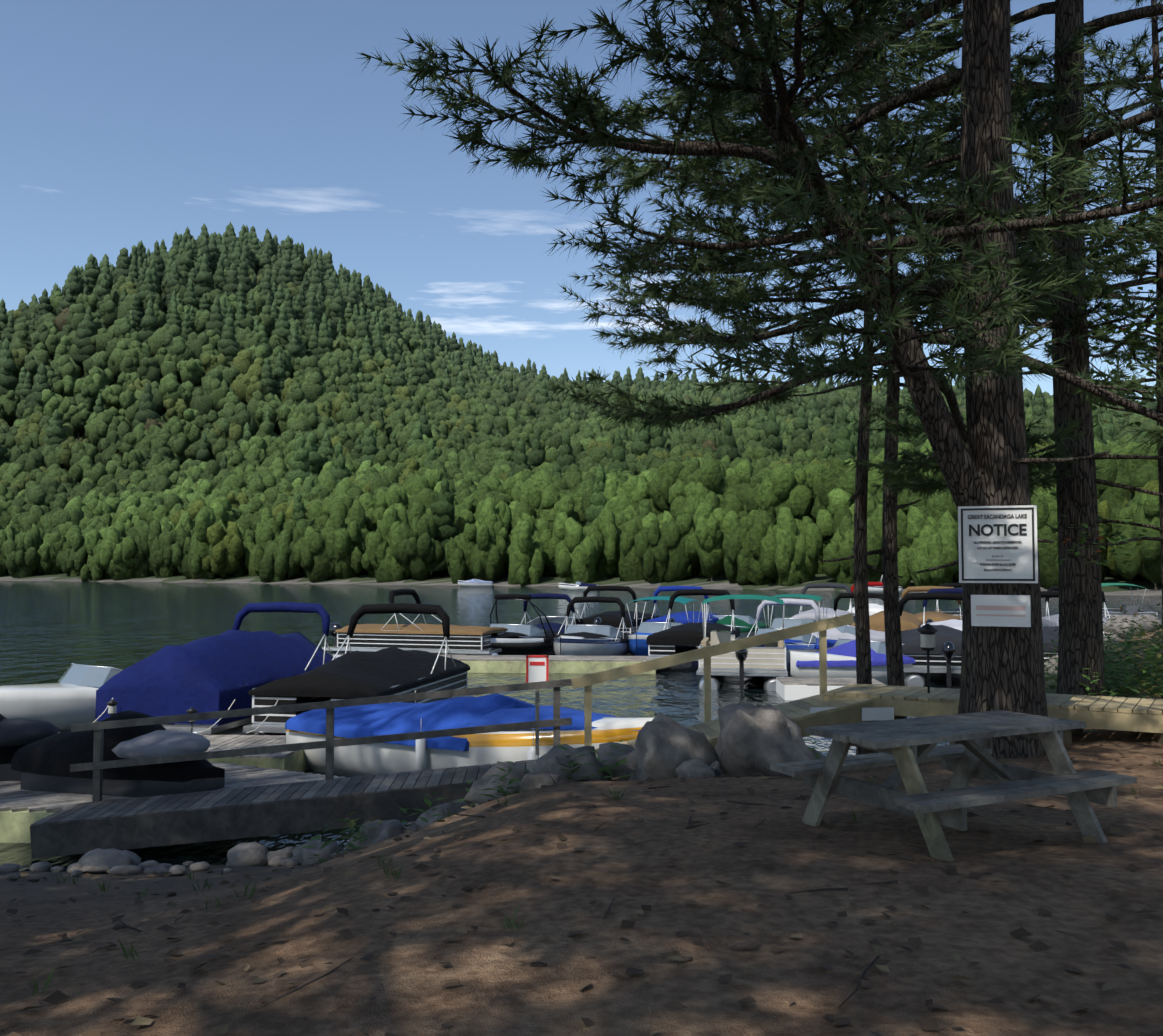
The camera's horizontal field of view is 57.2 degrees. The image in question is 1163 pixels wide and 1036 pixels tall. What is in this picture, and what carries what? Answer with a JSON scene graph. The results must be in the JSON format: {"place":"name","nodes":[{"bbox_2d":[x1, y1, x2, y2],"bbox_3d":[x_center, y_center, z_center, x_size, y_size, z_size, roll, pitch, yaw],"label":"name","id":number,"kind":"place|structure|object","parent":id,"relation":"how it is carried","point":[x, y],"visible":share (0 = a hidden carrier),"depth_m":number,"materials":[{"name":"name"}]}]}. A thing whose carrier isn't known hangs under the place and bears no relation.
{"place":"outdoors","nodes":[
{"label":"outdoors","id":0,"kind":"place"},
{"bbox_2d":[0,581,1161,871],"bbox_3d":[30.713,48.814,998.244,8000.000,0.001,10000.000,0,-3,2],"label":"lake water","id":1,"kind":"structure","parent":0,"point":[50,631],"depth_m":67.43,"materials":[{"name":"teal liquid"}]},
{"bbox_2d":[0,663,122,729],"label":"motorboat","id":2,"kind":"object","parent":1,"relation":"in","point":[67,701],"visible":0.31,"depth_m":22.57,"materials":[{"name":"paint"}]},
{"bbox_2d":[0,761,346,842],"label":"dock","id":3,"kind":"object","parent":1,"relation":"on","point":[21,811],"depth_m":14.18,"materials":[{"name":"grey wood"}]},
{"bbox_2d":[0,714,59,780],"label":"covered jet ski","id":4,"kind":"object","parent":3,"relation":"on","point":[16,734],"visible":0.56,"depth_m":15.30,"materials":[{"name":"fabric"}]},
{"bbox_2d":[11,710,224,797],"bbox_3d":[-6.322,3.201,14.726,3.200,1.061,1.200,-1,-3,16],"label":"covered jet ski","id":5,"kind":"object","parent":3,"relation":"on","point":[44,764],"visible":0.77,"depth_m":14.28,"materials":[{"name":"fabric"}]},
{"bbox_2d":[59,732,307,771],"bbox_3d":[-10.275,4.195,18.685,11.176,0.576,2.052,0,-3,5],"label":"dock","id":6,"kind":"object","parent":1,"relation":"on","point":[292,761],"visible":0.17,"depth_m":17.91,"materials":[{"name":"grey wood"}]},
{"bbox_2d":[106,699,118,715],"bbox_3d":[-7.735,3.426,17.564,0.185,0.870,0.185,-1,-3,24],"label":"dock light","id":7,"kind":"object","parent":6,"relation":"on","point":[112,706],"visible":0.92,"depth_m":17.52,"materials":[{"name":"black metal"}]},
{"bbox_2d":[186,707,197,731],"bbox_3d":[-6.387,3.482,17.470,0.185,0.750,0.185,-1,-3,24],"label":"dock light","id":8,"kind":"object","parent":6,"relation":"on","point":[191,710],"visible":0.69,"depth_m":17.44,"materials":[{"name":"black metal"}]},
{"bbox_2d":[93,690,539,770],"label":"mooring lines and fenders","id":9,"kind":"object","parent":6,"relation":"attached to","point":[420,754],"visible":0.38,"depth_m":16.32,"materials":[{"name":"white plastic"}]},
{"bbox_2d":[95,602,335,734],"bbox_3d":[-7.392,3.335,23.132,2.617,2.897,6.982,-1,-3,12],"label":"covered boat","id":10,"kind":"object","parent":1,"relation":"on","point":[222,671],"visible":0.69,"depth_m":20.46,"materials":[{"name":"fabric"}]},
{"bbox_2d":[243,603,474,735],"bbox_3d":[-4.398,3.324,22.889,2.616,2.897,6.982,-1,-3,12],"label":"covered boat","id":11,"kind":"object","parent":1,"relation":"on","point":[381,672],"visible":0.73,"depth_m":21.24,"materials":[{"name":"fabric"}]},
{"bbox_2d":[322,589,507,657],"bbox_3d":[-6.162,4.082,39.597,7.182,2.897,2.618,-1,-3,16],"label":"pontoon boat","id":12,"kind":"object","parent":1,"relation":"on","point":[461,640],"visible":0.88,"depth_m":38.47,"materials":[{"name":"paint"}]},
{"bbox_2d":[285,694,653,776],"bbox_3d":[-1.733,3.766,17.676,7.045,1.748,2.946,-2,-3,34],"label":"boat","id":13,"kind":"object","parent":1,"relation":"in","point":[468,750],"visible":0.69,"depth_m":16.86,"materials":[{"name":"fabric"}]},
{"bbox_2d":[458,579,493,585],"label":"boat","id":14,"kind":"object","parent":1,"relation":"on","point":[474,582],"visible":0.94,"depth_m":185.33,"materials":[{"name":"paint"}]},
{"bbox_2d":[336,655,655,673],"bbox_3d":[-2.910,4.977,35.922,10.782,0.576,2.001,0,-3,4],"label":"floating dock","id":15,"kind":"object","parent":1,"relation":"on","point":[517,664],"visible":0.33,"depth_m":34.90,"materials":[{"name":"brown wood"}]},
{"bbox_2d":[468,594,564,654],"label":"boat","id":16,"kind":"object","parent":1,"relation":"on","point":[518,639],"depth_m":40.38,"materials":[{"name":"paint"}]},
{"bbox_2d":[521,593,579,632],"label":"runabout","id":17,"kind":"object","parent":1,"relation":"in","point":[556,622],"visible":0.4,"depth_m":45.96,"materials":[{"name":"paint"}]},
{"bbox_2d":[559,581,599,589],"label":"boat","id":18,"kind":"object","parent":1,"relation":"in","point":[578,585],"visible":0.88,"depth_m":156.82,"materials":[{"name":"paint"}]},
{"bbox_2d":[553,596,636,655],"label":"boat","id":19,"kind":"object","parent":1,"relation":"in","point":[591,640],"visible":0.71,"depth_m":39.66,"materials":[{"name":"paint"}]},
{"bbox_2d":[574,585,658,633],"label":"boat","id":20,"kind":"object","parent":1,"relation":"in","point":[612,618],"visible":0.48,"depth_m":46.43,"materials":[{"name":"paint"}]},
{"bbox_2d":[626,596,701,655],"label":"boat","id":21,"kind":"object","parent":1,"relation":"in","point":[645,631],"visible":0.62,"depth_m":41.77,"materials":[{"name":"paint"}]},
{"bbox_2d":[646,586,718,623],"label":"boat","id":22,"kind":"object","parent":1,"relation":"on","point":[679,617],"visible":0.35,"depth_m":46.12,"materials":[{"name":"paint"}]},
{"bbox_2d":[646,589,739,671],"bbox_3d":[4.135,4.013,38.064,2.620,2.897,6.782,-1,-3,14],"label":"boat","id":23,"kind":"object","parent":1,"relation":"in","point":[673,640],"visible":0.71,"depth_m":35.95,"materials":[{"name":"paint"}]},
{"bbox_2d":[713,615,769,638],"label":"boat","id":24,"kind":"object","parent":1,"relation":"in","point":[744,624],"visible":0.44,"depth_m":47.25,"materials":[{"name":"fabric"}]},
{"bbox_2d":[696,595,787,690],"bbox_3d":[5.039,3.811,33.107,2.550,2.850,6.982,0,-3,10],"label":"pontoon boat","id":25,"kind":"object","parent":1,"relation":"in","point":[768,662],"visible":0.71,"depth_m":30.61,"materials":[{"name":"paint"}]},
{"bbox_2d":[747,598,836,668],"bbox_3d":[7.066,4.178,37.667,2.545,2.632,6.070,-2,-3,32],"label":"runabout","id":26,"kind":"object","parent":1,"relation":"on","point":[807,643],"visible":0.29,"depth_m":37.51,"materials":[{"name":"paint"}]},
{"bbox_2d":[762,594,827,628],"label":"boat","id":27,"kind":"object","parent":1,"relation":"in","point":[776,623],"visible":0.33,"depth_m":45.30,"materials":[{"name":"paint"}]},
{"bbox_2d":[792,583,854,619],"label":"boat","id":28,"kind":"object","parent":1,"relation":"on","point":[809,614],"visible":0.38,"depth_m":51.42,"materials":[{"name":"paint"}]},
{"bbox_2d":[776,677,885,699],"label":"boat","id":29,"kind":"object","parent":1,"relation":"on","point":[789,688],"visible":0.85,"depth_m":27.87,"materials":[{"name":"white plastic"}]},
{"bbox_2d":[811,625,884,642],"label":"grey runabout cover","id":30,"kind":"object","parent":1,"relation":"in","point":[844,632],"visible":0.25,"depth_m":40.62,"materials":[{"name":"fabric"}]},
{"bbox_2d":[834,593,882,624],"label":"boat","id":31,"kind":"object","parent":1,"relation":"on","point":[851,595],"visible":0.04,"depth_m":47.03,"materials":[{"name":"paint"}]},
{"bbox_2d":[848,582,883,614],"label":"pontoon boat","id":32,"kind":"object","parent":1,"relation":"in","point":[874,608],"visible":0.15,"depth_m":55.21,"materials":[{"name":"paint"}]},
{"bbox_2d":[788,638,945,684],"bbox_3d":[8.439,4.430,32.166,5.870,1.628,2.544,2,-3,-33],"label":"runabout","id":33,"kind":"object","parent":1,"relation":"in","point":[841,658],"visible":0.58,"depth_m":30.74,"materials":[{"name":"paint"}]},
{"bbox_2d":[868,575,901,591],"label":"boat","id":34,"kind":"object","parent":1,"relation":"on","point":[875,588],"visible":0.35,"depth_m":143.40,"materials":[{"name":"paint"}]},
{"bbox_2d":[851,611,922,631],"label":"tan pontoon cover","id":35,"kind":"object","parent":1,"relation":"in","point":[909,621],"visible":0.08,"depth_m":42.46,"materials":[{"name":"fabric"}]},
{"bbox_2d":[899,592,961,687],"bbox_3d":[11.358,3.824,33.912,2.623,2.897,7.182,-1,-3,14],"label":"pontoon boat","id":36,"kind":"object","parent":1,"relation":"in","point":[945,655],"visible":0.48,"depth_m":31.51,"materials":[{"name":"paint"}]},
{"bbox_2d":[901,586,961,623],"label":"boat","id":37,"kind":"object","parent":1,"relation":"on","point":[932,616],"visible":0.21,"depth_m":45.47,"materials":[{"name":"fabric"}]},
{"bbox_2d":[921,588,961,630],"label":"pontoon boat","id":38,"kind":"object","parent":1,"relation":"in","point":[954,623],"visible":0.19,"depth_m":41.18,"materials":[{"name":"paint"}]},
{"bbox_2d":[935,583,962,615],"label":"boat","id":39,"kind":"object","parent":1,"relation":"in","point":[956,612],"visible":0.06,"depth_m":53.80,"materials":[{"name":"paint"}]},
{"bbox_2d":[1042,586,1109,627],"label":"boat","id":40,"kind":"object","parent":1,"relation":"on","point":[1050,621],"visible":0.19,"depth_m":47.03,"materials":[{"name":"paint"}]},
{"bbox_2d":[1041,591,1125,660],"bbox_3d":[15.957,3.883,35.197,2.623,2.897,6.982,-1,-3,17],"label":"boat","id":41,"kind":"object","parent":1,"relation":"on","point":[1048,632],"visible":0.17,"depth_m":33.39,"materials":[{"name":"paint"}]},
{"bbox_2d":[1101,583,1157,618],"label":"pontoon boat","id":42,"kind":"object","parent":1,"relation":"on","point":[1127,608],"visible":0.23,"depth_m":56.11,"materials":[{"name":"paint"}]},
{"bbox_2d":[0,359,1161,595],"bbox_3d":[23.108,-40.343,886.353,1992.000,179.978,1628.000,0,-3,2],"label":"hillside","id":43,"kind":"structure","parent":0,"point":[1140,589],"depth_m":191.91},
{"bbox_2d":[0,221,1161,590],"bbox_3d":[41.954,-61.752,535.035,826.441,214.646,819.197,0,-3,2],"label":"forest trees","id":44,"kind":"object","parent":43,"relation":"on","point":[408,447],"visible":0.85,"depth_m":323.58,"materials":[{"name":"green plant"}]},
{"bbox_2d":[0,629,1162,1035],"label":"shore ground","id":45,"kind":"structure","parent":0,"point":[500,991],"depth_m":5.58,"materials":[{"name":"beige soil"}]},
{"bbox_2d":[30,679,571,858],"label":"wooden ramp","id":46,"kind":"structure","parent":45,"relation":"on","point":[329,801],"depth_m":12.98,"materials":[{"name":"grey wood"}]},
{"bbox_2d":[28,781,992,966],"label":"pine cones and bark","id":47,"kind":"object","parent":45,"relation":"on","point":[747,946],"visible":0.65,"depth_m":6.29,"materials":[{"name":"brown plant"}]},
{"bbox_2d":[526,655,548,754],"bbox_3d":[-0.587,2.487,14.188,0.300,1.320,0.072,0,-3,2],"label":"sign post","id":48,"kind":"object","parent":45,"relation":"on","point":[537,668],"visible":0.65,"depth_m":14.18,"materials":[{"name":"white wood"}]},
{"bbox_2d":[0,615,1161,880],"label":"shore boulders","id":49,"kind":"object","parent":45,"relation":"on","point":[752,739],"visible":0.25,"depth_m":11.39,"materials":[{"name":"stone"}]},
{"bbox_2d":[0,739,1162,1035],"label":"fallen leaves","id":50,"kind":"object","parent":45,"relation":"on","point":[56,997],"visible":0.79,"depth_m":5.58,"materials":[{"name":"brown plant"}]},
{"bbox_2d":[31,754,1160,997],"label":"sparse grass tufts","id":51,"kind":"object","parent":45,"relation":"on","point":[103,888],"visible":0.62,"depth_m":7.18,"materials":[{"name":"green plant"}]},
{"bbox_2d":[111,752,1162,1007],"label":"fallen twigs","id":52,"kind":"object","parent":45,"relation":"on","point":[613,898],"visible":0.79,"depth_m":6.35,"materials":[{"name":"brown wood"}]},
{"bbox_2d":[571,613,873,757],"bbox_3d":[1.865,2.328,13.852,3.914,2.110,1.165,0,-3,-8],"label":"gangway","id":53,"kind":"object","parent":45,"relation":"on","point":[843,711],"visible":0.35,"depth_m":14.20,"materials":[{"name":"brown wood"}]},
{"bbox_2d":[810,707,893,720],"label":"hinge plates","id":54,"kind":"object","parent":53,"relation":"on","point":[878,713],"visible":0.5,"depth_m":13.46,"materials":[{"name":"white metal"}]},
{"bbox_2d":[298,604,1162,861],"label":"shore weeds","id":55,"kind":"object","parent":45,"relation":"on","point":[1112,668],"visible":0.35,"depth_m":16.29,"materials":[{"name":"green plant"}]},
{"bbox_2d":[356,0,1162,758],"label":"pine tree","id":56,"kind":"object","parent":45,"relation":"on","point":[994,464],"visible":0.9,"depth_m":11.62,"materials":[{"name":"green plant"}]},
{"bbox_2d":[958,505,1037,626],"bbox_3d":[4.526,0.522,11.587,0.800,1.310,0.019,-1,-3,20],"label":"notice sign","id":57,"kind":"object","parent":56,"relation":"attached to","point":[997,544],"visible":1,"depth_m":11.58,"materials":[{"name":"white metal"}]},
{"bbox_2d":[566,0,1118,754],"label":"slim pine tree","id":58,"kind":"object","parent":45,"relation":"on","point":[862,566],"visible":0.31,"depth_m":15.84,"materials":[{"name":"green plant"}]},
{"bbox_2d":[637,0,1162,695],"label":"pine tree","id":59,"kind":"object","parent":45,"relation":"on","point":[1081,646],"visible":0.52,"depth_m":14.85,"materials":[{"name":"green plant"}]},
{"bbox_2d":[650,0,1162,718],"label":"slim pine tree","id":60,"kind":"object","parent":45,"relation":"on","point":[892,624],"visible":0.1,"depth_m":16.45,"materials":[{"name":"green plant"}]},
{"bbox_2d":[770,710,1136,860],"bbox_3d":[2.574,1.858,7.499,1.968,0.804,1.525,1,-3,-27],"label":"picnic table","id":61,"kind":"object","parent":45,"relation":"on","point":[898,741],"visible":0.96,"depth_m":7.32,"materials":[{"name":"grey wood"}]},
{"bbox_2d":[824,684,1162,768],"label":"retaining wall","id":62,"kind":"structure","parent":45,"relation":"on","point":[1122,713],"depth_m":13.16,"materials":[{"name":"beige wood"}]},
{"bbox_2d":[917,623,937,692],"bbox_3d":[4.504,1.821,13.851,0.259,0.900,0.259,1,-3,-21],"label":"lamp post","id":63,"kind":"object","parent":62,"relation":"on","point":[927,631],"visible":1,"depth_m":13.79,"materials":[{"name":"black metal"}]},
{"bbox_2d":[906,0,1162,368],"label":"pine tree","id":64,"kind":"object","parent":45,"relation":"on","point":[1141,66],"visible":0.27,"depth_m":16.44,"materials":[{"name":"green plant"}]},
{"bbox_2d":[1014,0,1162,698],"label":"pine tree","id":65,"kind":"object","parent":45,"relation":"on","point":[1157,71],"visible":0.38,"depth_m":15.37,"materials":[{"name":"green plant"}]},
{"bbox_2d":[0,0,1162,402],"label":"sky","id":66,"kind":"structure","parent":0,"point":[124,123],"materials":[{"name":"blue"}]}
]}

